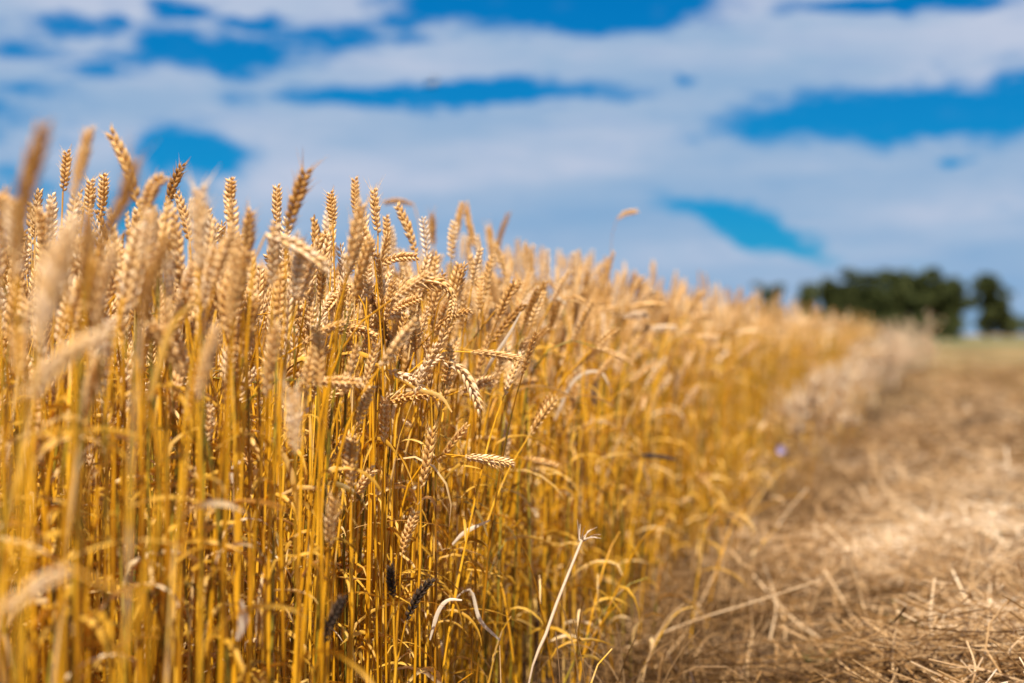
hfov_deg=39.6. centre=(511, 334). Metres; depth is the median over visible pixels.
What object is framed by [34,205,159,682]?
wheat stalk
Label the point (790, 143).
sky
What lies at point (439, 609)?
dry leaf
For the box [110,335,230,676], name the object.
wheat stalk
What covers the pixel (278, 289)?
wheat stalk
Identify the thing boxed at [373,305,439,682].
wheat stalk
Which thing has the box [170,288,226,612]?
wheat stalk
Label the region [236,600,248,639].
dry leaf
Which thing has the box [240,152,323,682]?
wheat stalk
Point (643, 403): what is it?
wheat stalk
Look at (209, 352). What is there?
wheat stalk
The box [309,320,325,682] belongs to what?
wheat stalk
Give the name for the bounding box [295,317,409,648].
wheat stalk
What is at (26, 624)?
wheat stalk
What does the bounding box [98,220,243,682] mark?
wheat stalk
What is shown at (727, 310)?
wheat stalk
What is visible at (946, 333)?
shrub
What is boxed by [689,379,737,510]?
wheat stalk
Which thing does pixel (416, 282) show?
wheat stalk
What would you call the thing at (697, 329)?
wheat stalk
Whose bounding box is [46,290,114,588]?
wheat stalk
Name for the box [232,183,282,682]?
wheat stalk
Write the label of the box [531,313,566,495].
wheat stalk
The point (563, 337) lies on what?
wheat stalk
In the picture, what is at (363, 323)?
wheat stalk
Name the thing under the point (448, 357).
wheat stalk
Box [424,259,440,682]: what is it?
wheat stalk
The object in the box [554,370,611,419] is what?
dry leaf
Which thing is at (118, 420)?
wheat stalk
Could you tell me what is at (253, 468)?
wheat stalk
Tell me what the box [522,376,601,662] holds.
wheat stalk
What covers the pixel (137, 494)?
wheat stalk
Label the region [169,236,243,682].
wheat stalk
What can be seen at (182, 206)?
wheat stalk
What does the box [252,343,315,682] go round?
wheat stalk
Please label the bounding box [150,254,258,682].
wheat stalk
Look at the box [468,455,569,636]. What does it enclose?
wheat stalk
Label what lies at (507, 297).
wheat stalk
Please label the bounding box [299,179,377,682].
wheat stalk
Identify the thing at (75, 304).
wheat stalk
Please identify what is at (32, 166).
wheat stalk
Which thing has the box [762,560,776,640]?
straw
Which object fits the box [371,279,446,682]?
wheat stalk
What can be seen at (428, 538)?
wheat stalk
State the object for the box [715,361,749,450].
wheat stalk
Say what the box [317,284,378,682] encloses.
wheat stalk
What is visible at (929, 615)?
straw
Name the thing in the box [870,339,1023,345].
meadow
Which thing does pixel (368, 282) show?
wheat stalk
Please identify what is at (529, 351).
wheat stalk
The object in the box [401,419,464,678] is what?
wheat stalk
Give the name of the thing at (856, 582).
straw
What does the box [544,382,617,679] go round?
wheat stalk
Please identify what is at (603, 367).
wheat stalk
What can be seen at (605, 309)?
wheat stalk
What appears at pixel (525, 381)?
wheat stalk
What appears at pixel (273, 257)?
wheat stalk
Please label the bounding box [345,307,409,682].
wheat stalk
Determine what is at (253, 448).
wheat stalk
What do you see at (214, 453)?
wheat stalk
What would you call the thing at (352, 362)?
wheat stalk
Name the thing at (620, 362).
wheat stalk
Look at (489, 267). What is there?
wheat stalk
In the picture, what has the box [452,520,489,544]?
dry leaf
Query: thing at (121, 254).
wheat stalk
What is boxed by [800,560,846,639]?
straw
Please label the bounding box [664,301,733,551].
wheat stalk
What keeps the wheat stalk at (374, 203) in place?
on the ground
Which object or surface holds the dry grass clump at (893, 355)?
on the ground
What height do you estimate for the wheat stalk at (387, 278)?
0.824 m
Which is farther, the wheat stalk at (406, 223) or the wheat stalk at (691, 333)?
the wheat stalk at (691, 333)
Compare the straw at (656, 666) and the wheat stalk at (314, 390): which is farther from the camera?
the straw at (656, 666)
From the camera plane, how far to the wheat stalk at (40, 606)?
1.65 m
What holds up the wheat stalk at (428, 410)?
on the ground
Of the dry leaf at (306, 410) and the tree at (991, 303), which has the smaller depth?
the dry leaf at (306, 410)
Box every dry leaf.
[148,300,195,399]
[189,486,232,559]
[229,458,244,489]
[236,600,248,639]
[263,440,298,519]
[299,405,314,421]
[330,574,371,580]
[400,379,451,411]
[429,598,461,639]
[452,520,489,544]
[452,589,499,640]
[482,312,520,377]
[549,296,565,304]
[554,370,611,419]
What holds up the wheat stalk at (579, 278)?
on the ground
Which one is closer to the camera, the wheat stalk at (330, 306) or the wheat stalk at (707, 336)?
the wheat stalk at (330, 306)
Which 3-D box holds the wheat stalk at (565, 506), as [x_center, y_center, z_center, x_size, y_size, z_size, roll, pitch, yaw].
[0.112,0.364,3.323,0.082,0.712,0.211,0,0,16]
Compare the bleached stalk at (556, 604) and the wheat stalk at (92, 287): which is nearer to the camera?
the wheat stalk at (92, 287)
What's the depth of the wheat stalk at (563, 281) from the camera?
2.69 m
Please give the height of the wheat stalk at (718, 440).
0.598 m
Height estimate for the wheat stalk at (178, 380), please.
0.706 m
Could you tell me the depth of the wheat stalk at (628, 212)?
3.40 m
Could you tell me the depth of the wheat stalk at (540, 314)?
3.12 m
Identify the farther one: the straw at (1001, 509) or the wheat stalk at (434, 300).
the straw at (1001, 509)
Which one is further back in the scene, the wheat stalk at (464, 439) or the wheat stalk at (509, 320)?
the wheat stalk at (464, 439)
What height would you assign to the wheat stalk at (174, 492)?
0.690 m
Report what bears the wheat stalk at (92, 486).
on the ground
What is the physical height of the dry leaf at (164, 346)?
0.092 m
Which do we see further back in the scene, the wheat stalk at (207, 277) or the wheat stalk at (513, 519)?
the wheat stalk at (513, 519)
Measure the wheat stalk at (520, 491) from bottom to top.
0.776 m
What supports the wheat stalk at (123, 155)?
on the ground
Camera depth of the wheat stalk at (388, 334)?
2.08 m
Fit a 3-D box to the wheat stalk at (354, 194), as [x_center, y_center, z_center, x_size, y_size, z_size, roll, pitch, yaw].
[-0.211,0.235,2.190,0.206,0.969,0.108,0,0,26]
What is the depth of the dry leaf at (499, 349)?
2.30 m
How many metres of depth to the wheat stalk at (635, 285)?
3.40 m
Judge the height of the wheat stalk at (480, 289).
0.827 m
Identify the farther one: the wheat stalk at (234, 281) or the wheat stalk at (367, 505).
the wheat stalk at (367, 505)
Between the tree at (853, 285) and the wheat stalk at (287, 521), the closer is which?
the wheat stalk at (287, 521)
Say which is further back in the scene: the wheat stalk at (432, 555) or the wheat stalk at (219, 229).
the wheat stalk at (432, 555)
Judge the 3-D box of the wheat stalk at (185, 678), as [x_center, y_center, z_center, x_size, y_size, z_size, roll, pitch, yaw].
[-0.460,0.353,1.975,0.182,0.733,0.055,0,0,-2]
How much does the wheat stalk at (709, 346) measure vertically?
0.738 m
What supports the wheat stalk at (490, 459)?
on the ground
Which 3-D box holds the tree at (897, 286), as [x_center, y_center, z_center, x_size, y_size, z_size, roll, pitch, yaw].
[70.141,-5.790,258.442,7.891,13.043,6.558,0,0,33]
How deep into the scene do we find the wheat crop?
2.38 m
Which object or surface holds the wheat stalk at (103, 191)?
on the ground
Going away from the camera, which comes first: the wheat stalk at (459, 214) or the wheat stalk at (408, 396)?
the wheat stalk at (408, 396)
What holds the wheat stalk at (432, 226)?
on the ground
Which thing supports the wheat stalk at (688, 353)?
on the ground
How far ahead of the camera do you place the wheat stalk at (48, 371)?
1.00 m
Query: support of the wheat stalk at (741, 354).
on the ground
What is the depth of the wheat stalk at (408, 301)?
2.08 m
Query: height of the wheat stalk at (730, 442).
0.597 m
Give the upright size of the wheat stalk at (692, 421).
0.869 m
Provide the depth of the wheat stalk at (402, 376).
2.10 m
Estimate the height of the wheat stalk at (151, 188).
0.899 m
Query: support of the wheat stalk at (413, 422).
on the ground
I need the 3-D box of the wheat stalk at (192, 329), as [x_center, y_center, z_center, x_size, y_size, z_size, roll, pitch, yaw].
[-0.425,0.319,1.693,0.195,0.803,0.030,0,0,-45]
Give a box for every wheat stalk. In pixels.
[0,116,55,669]
[0,193,13,213]
[0,499,69,673]
[0,567,154,682]
[4,122,97,682]
[4,355,27,555]
[5,329,164,682]
[7,213,83,682]
[7,224,62,632]
[14,217,82,682]
[17,163,313,682]
[20,206,95,682]
[26,334,146,682]
[31,188,57,682]
[31,252,77,455]
[31,397,105,682]
[32,196,138,681]
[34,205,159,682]
[35,293,143,678]
[36,267,164,682]
[41,228,267,682]
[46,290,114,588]
[47,293,119,644]
[50,144,146,682]
[51,252,127,679]
[55,354,106,682]
[57,130,157,682]
[65,274,156,682]
[67,262,99,554]
[81,242,219,682]
[82,172,102,651]
[83,339,153,639]
[84,309,138,680]
[85,305,195,682]
[87,254,110,682]
[87,449,120,682]
[89,241,217,682]
[93,407,146,682]
[95,172,146,679]
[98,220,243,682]
[98,259,196,682]
[98,262,245,675]
[99,349,191,656]
[102,122,206,682]
[105,249,151,599]
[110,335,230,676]
[115,231,192,567]
[115,372,370,677]
[116,464,195,655]
[117,285,217,680]
[118,363,236,682]
[121,224,181,682]
[127,205,262,682]
[130,208,193,676]
[132,316,230,682]
[133,220,196,682]
[137,166,241,682]
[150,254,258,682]
[152,219,223,620]
[153,285,247,682]
[154,176,237,681]
[163,157,232,515]
[165,315,250,682]
[166,250,309,652]
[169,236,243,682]
[169,317,356,646]
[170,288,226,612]
[170,368,197,555]
[173,188,261,682]
[173,453,228,601]
[175,307,212,681]
[188,315,331,671]
[190,234,292,682]
[196,391,278,682]
[202,200,259,649]
[202,310,285,682]
[204,270,263,572]
[205,258,345,682]
[206,246,252,682]
[211,250,266,682]
[213,230,315,682]
[216,219,333,682]
[216,262,237,682]
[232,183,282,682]
[234,232,333,682]
[236,315,325,668]
[238,308,301,679]
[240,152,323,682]
[240,310,420,682]
[243,446,362,673]
[244,231,385,682]
[246,269,394,680]
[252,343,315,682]
[253,288,286,671]
[263,250,318,608]
[264,301,354,648]
[274,254,328,648]
[276,281,348,679]
[276,372,373,682]
[283,229,376,680]
[285,386,338,680]
[286,269,434,682]
[293,388,437,573]
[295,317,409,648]
[297,309,373,682]
[298,324,441,661]
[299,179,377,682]
[300,295,446,682]
[303,278,367,682]
[303,363,320,682]
[304,175,411,655]
[306,251,419,682]
[307,286,398,643]
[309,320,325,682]
[311,414,411,524]
[311,594,348,682]
[316,341,405,631]
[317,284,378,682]
[318,462,380,682]
[321,335,381,682]
[322,484,349,682]
[323,188,346,680]
[325,308,373,643]
[329,257,373,682]
[329,349,460,644]
[330,297,397,648]
[331,383,378,682]
[332,277,408,682]
[335,349,522,677]
[336,293,373,680]
[340,261,416,682]
[340,276,474,584]
[341,369,429,682]
[341,453,514,673]
[343,433,359,682]
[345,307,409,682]
[347,346,375,628]
[348,288,437,624]
[354,248,433,682]
[357,178,381,682]
[358,212,392,456]
[360,223,436,682]
[363,454,501,681]
[364,306,476,682]
[366,273,465,682]
[369,293,422,675]
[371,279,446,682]
[371,418,439,682]
[372,322,457,679]
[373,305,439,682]
[376,371,497,682]
[380,198,424,348]
[380,260,427,665]
[383,561,396,682]
[388,359,486,682]
[394,202,504,682]
[394,369,457,652]
[395,510,421,652]
[396,576,436,682]
[398,295,449,682]
[398,297,447,682]
[401,269,447,682]
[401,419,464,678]
[403,344,453,682]
[404,333,479,682]
[407,302,441,576]
[407,350,524,682]
[407,357,470,495]
[407,376,538,682]
[409,373,529,678]
[414,292,457,641]
[417,343,457,682]
[421,329,481,645]
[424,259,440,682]
[425,301,526,682]
[426,204,437,385]
[437,246,504,682]
[437,318,543,682]
[440,357,535,682]
[442,336,518,682]
[444,323,549,682]
[446,200,465,656]
[446,329,492,682]
[447,268,572,682]
[451,266,523,682]
[453,305,510,639]
[459,251,508,679]
[463,199,531,546]
[464,272,485,682]
[465,332,516,682]
[468,223,494,442]
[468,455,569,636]
[475,337,533,681]
[475,359,611,582]
[478,339,634,682]
[479,335,556,682]
[480,339,542,682]
[481,284,557,682]
[482,217,537,520]
[482,273,509,673]
[486,262,538,682]
[490,288,570,682]
[493,271,522,594]
[494,354,584,682]
[496,210,531,423]
[497,344,535,647]
[498,259,528,682]
[499,309,551,682]
[500,417,520,682]
[502,285,542,660]
[509,298,590,677]
[510,345,572,681]
[511,348,575,534]
[513,356,616,682]
[515,297,531,682]
[519,306,618,654]
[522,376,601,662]
[523,346,608,668]
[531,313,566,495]
[535,264,607,677]
[535,302,597,660]
[536,358,606,656]
[538,305,582,656]
[540,326,567,648]
[542,268,654,645]
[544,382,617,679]
[548,281,611,585]
[550,284,585,657]
[552,347,586,652]
[560,318,632,664]
[560,326,581,518]
[562,307,585,526]
[568,342,628,651]
[571,313,609,682]
[572,208,638,629]
[585,349,620,637]
[591,332,721,612]
[595,322,652,638]
[596,323,691,602]
[597,284,654,638]
[598,290,667,618]
[599,318,642,643]
[600,279,632,608]
[604,316,610,638]
[605,287,686,615]
[605,291,674,516]
[609,275,643,634]
[612,288,711,624]
[617,360,655,508]
[621,386,689,557]
[622,310,694,515]
[622,392,648,607]
[625,331,654,578]
[634,359,687,578]
[635,294,689,580]
[637,312,694,589]
[654,316,678,555]
[661,352,689,549]
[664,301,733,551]
[665,327,693,553]
[668,344,751,548]
[670,302,701,488]
[670,366,723,585]
[673,324,699,532]
[674,330,714,578]
[678,389,697,554]
[680,331,702,517]
[683,345,694,518]
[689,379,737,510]
[695,352,713,532]
[696,319,717,482]
[698,304,722,537]
[701,368,739,519]
[704,294,717,470]
[704,308,738,541]
[707,322,748,518]
[710,324,724,522]
[712,337,741,495]
[715,322,740,497]
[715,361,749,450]
[718,375,758,500]
[723,304,736,409]
[729,308,738,513]
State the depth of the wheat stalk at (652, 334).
4.19 m
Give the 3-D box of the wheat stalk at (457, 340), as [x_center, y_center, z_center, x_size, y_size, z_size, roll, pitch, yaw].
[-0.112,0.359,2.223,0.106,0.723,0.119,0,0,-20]
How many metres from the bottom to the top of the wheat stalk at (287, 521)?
0.753 m
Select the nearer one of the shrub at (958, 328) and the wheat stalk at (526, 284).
the wheat stalk at (526, 284)
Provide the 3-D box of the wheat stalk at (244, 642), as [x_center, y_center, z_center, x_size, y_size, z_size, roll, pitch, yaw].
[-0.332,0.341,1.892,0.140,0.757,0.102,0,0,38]
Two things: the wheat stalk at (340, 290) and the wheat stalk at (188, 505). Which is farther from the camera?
the wheat stalk at (340, 290)
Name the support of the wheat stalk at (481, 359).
on the ground
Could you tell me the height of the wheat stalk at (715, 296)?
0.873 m
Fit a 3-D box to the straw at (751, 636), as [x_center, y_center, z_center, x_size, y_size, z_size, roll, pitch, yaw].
[0.483,0.625,2.928,0.008,0.133,0.176,0,0,16]
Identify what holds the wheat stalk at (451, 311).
on the ground
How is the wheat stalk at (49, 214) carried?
on the ground
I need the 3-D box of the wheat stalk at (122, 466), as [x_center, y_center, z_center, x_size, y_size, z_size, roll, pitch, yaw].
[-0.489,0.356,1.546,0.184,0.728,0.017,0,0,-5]
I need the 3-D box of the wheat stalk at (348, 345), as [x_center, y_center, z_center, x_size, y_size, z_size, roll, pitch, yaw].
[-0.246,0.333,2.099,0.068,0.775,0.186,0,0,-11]
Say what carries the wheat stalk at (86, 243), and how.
on the ground
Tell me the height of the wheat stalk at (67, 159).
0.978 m
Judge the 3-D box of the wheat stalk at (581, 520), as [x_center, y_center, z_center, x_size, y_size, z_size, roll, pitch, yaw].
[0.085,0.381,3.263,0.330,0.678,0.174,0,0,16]
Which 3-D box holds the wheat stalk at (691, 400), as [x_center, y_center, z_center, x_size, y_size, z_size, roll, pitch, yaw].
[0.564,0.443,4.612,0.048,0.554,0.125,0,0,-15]
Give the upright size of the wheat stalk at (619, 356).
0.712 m
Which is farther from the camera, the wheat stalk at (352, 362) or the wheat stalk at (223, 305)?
the wheat stalk at (352, 362)
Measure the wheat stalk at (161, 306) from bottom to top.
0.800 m
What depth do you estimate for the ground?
6.58 m
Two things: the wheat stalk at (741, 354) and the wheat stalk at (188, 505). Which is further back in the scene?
the wheat stalk at (741, 354)
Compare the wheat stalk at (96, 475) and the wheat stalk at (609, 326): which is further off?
the wheat stalk at (609, 326)
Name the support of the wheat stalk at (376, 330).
on the ground
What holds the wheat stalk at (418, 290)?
on the ground
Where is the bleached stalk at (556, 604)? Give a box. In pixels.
[528,520,600,682]
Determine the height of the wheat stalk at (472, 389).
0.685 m
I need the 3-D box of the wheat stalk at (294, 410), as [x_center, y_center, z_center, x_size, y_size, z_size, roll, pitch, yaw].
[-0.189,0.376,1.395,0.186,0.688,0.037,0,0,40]
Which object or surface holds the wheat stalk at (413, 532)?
on the ground
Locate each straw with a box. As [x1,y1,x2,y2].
[626,580,819,647]
[655,610,699,667]
[739,600,752,680]
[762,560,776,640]
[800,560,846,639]
[847,556,870,633]
[890,500,944,511]
[905,599,983,626]
[925,505,930,559]
[960,547,1023,600]
[985,504,1023,520]
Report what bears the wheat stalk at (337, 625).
on the ground
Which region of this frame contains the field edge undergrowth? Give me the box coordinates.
[421,412,877,682]
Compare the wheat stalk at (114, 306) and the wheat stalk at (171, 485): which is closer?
the wheat stalk at (171, 485)
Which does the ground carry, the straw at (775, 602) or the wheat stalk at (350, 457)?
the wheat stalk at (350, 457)
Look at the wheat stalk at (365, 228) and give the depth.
2.01 m
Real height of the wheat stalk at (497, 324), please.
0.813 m
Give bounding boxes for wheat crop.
[0,185,906,682]
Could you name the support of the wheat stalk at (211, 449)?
on the ground
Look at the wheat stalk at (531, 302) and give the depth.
2.54 m
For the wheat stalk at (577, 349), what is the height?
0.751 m
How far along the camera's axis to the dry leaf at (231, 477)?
1.75 m
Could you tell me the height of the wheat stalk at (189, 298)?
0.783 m
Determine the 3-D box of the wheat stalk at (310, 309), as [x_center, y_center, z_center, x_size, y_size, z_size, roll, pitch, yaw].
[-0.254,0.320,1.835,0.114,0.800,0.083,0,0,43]
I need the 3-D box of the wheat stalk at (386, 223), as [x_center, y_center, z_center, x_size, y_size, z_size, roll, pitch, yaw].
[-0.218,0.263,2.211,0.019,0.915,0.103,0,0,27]
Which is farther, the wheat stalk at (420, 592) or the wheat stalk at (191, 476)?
the wheat stalk at (420, 592)
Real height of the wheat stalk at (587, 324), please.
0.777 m
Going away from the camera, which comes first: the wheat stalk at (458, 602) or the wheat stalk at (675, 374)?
the wheat stalk at (458, 602)
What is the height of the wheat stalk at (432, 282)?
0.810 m
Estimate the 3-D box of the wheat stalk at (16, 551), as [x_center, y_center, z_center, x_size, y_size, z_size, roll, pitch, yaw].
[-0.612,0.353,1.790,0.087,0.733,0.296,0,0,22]
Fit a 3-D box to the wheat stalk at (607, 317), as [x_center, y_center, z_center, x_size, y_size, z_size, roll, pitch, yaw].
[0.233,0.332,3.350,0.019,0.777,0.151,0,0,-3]
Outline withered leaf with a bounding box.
[636,453,675,460]
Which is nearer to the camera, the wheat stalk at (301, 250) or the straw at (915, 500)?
the wheat stalk at (301, 250)
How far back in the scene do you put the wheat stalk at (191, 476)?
1.70 m
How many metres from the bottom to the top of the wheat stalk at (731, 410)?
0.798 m
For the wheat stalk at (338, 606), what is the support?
on the ground
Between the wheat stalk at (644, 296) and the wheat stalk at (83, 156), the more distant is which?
the wheat stalk at (644, 296)
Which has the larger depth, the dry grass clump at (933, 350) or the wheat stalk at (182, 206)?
the dry grass clump at (933, 350)
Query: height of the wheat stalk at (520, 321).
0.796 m
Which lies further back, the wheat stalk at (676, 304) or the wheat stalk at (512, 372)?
the wheat stalk at (676, 304)
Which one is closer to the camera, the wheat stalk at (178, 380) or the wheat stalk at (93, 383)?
the wheat stalk at (93, 383)
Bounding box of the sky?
[0,0,1023,334]
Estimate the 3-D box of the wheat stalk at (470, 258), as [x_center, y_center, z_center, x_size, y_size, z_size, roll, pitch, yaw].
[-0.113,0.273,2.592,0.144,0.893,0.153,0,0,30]
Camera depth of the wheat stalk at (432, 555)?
2.24 m
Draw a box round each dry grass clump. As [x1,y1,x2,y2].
[749,375,862,469]
[779,354,883,435]
[806,334,898,418]
[835,328,919,395]
[852,323,918,386]
[865,309,944,377]
[897,334,948,367]
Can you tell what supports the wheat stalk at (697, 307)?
on the ground
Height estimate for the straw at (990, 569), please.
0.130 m
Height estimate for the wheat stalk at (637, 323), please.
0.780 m
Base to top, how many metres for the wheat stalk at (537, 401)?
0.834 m
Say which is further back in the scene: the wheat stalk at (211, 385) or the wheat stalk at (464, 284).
the wheat stalk at (464, 284)
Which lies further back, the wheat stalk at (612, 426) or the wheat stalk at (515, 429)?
the wheat stalk at (612, 426)
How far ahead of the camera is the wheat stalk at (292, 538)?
1.84 m
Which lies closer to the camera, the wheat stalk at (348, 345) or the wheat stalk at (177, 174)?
the wheat stalk at (177, 174)
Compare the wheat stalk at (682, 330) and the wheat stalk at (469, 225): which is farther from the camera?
the wheat stalk at (682, 330)
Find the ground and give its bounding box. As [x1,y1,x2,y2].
[16,335,1023,682]
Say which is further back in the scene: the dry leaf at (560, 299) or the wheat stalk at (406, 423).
the dry leaf at (560, 299)
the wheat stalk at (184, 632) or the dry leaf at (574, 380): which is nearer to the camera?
the wheat stalk at (184, 632)
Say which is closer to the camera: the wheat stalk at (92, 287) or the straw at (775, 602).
the wheat stalk at (92, 287)
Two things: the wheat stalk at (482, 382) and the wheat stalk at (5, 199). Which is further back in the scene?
the wheat stalk at (482, 382)
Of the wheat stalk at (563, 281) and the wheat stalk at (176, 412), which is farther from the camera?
the wheat stalk at (563, 281)
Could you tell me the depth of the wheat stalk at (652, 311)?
3.57 m
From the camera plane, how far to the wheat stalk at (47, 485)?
1.56 m
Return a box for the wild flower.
[773,445,785,521]
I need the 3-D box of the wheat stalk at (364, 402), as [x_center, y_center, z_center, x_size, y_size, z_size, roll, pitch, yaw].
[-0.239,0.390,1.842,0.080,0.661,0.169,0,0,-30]
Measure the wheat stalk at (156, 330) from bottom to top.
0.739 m
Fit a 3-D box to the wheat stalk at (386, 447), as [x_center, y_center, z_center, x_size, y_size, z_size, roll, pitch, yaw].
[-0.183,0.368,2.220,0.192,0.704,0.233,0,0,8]
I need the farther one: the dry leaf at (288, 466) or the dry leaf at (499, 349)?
the dry leaf at (499, 349)
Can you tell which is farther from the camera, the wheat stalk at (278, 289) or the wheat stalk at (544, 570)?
the wheat stalk at (544, 570)
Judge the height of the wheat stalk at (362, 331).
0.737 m
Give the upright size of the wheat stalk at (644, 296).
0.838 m
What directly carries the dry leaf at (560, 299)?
attached to the wheat crop
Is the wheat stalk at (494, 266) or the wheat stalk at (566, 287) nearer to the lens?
the wheat stalk at (566, 287)
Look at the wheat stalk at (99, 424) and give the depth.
1.95 m
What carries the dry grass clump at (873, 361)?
on the ground
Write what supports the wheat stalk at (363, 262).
on the ground
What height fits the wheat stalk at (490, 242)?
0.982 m
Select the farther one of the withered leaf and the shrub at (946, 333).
the shrub at (946, 333)
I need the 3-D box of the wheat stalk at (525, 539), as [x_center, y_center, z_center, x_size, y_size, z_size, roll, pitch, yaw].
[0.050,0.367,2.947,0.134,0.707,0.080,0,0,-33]
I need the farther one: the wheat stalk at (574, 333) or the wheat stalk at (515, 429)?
the wheat stalk at (515, 429)
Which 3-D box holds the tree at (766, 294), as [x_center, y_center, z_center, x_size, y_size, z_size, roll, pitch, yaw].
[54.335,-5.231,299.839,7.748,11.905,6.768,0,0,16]
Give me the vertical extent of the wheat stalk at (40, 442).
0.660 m
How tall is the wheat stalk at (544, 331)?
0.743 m
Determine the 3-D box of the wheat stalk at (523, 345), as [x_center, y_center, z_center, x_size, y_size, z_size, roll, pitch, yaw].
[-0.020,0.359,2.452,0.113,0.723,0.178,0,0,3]
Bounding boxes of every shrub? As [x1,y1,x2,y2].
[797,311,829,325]
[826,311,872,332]
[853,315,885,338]
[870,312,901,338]
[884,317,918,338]
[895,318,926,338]
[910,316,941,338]
[926,317,958,338]
[934,317,969,338]
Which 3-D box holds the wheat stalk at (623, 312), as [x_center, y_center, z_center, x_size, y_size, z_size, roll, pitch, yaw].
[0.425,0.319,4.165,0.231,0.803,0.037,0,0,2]
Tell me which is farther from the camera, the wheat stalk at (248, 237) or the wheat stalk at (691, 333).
the wheat stalk at (691, 333)
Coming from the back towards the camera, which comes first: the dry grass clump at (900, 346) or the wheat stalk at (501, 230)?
the dry grass clump at (900, 346)
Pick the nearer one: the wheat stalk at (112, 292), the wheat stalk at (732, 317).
the wheat stalk at (112, 292)
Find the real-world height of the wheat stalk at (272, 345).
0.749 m
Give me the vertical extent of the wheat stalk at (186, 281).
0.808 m
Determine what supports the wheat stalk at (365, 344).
on the ground
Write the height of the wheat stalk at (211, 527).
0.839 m
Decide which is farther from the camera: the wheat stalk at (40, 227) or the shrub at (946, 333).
the shrub at (946, 333)
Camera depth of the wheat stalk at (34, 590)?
0.95 m
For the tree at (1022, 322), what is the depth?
419.55 m
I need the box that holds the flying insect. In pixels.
[425,76,436,85]
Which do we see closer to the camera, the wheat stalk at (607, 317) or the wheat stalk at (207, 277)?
the wheat stalk at (207, 277)
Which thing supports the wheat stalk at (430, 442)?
on the ground
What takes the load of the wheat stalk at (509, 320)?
on the ground
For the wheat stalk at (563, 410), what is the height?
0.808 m
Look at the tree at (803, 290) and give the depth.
269.01 m
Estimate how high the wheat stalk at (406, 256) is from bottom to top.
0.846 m
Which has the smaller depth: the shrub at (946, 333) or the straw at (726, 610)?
the straw at (726, 610)
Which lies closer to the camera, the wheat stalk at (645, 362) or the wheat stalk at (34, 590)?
the wheat stalk at (34, 590)
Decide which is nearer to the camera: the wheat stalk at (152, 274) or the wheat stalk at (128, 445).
the wheat stalk at (152, 274)
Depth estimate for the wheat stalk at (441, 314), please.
2.39 m
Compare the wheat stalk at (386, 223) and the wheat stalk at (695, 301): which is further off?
the wheat stalk at (695, 301)
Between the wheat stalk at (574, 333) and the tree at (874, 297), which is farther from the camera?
the tree at (874, 297)
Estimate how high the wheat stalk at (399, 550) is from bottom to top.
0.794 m
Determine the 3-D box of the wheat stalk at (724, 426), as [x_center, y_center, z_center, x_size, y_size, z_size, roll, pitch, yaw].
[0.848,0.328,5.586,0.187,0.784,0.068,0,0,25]
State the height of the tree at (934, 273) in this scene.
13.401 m
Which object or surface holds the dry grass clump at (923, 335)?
on the ground
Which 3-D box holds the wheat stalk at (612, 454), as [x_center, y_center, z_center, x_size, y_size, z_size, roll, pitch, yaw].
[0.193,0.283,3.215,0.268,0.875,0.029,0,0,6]
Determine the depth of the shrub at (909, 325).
241.80 m
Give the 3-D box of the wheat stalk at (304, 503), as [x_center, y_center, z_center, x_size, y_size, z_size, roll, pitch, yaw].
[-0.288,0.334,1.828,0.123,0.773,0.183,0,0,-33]
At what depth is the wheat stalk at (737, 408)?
5.49 m
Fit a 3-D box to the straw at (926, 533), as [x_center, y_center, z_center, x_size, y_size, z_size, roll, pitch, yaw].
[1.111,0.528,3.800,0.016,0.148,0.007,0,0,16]
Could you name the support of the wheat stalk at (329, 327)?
on the ground
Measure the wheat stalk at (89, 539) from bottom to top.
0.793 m
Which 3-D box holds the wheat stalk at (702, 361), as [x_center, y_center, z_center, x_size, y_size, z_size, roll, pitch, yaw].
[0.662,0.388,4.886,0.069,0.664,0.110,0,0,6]
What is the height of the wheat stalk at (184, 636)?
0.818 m
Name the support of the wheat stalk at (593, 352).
on the ground
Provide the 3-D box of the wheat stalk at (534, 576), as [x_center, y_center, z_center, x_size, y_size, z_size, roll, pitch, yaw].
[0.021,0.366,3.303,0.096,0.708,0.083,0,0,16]
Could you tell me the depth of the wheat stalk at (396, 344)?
1.71 m
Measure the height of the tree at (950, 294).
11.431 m
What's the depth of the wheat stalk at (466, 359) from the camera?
2.91 m
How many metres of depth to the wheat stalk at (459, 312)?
2.15 m
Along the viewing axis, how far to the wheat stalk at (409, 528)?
1.94 m
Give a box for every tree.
[750,282,788,316]
[793,281,819,316]
[803,276,847,318]
[838,268,866,312]
[851,271,894,338]
[878,268,913,317]
[900,271,933,324]
[923,266,943,328]
[932,276,968,331]
[963,272,1009,338]
[994,285,1016,338]
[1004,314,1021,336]
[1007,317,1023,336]

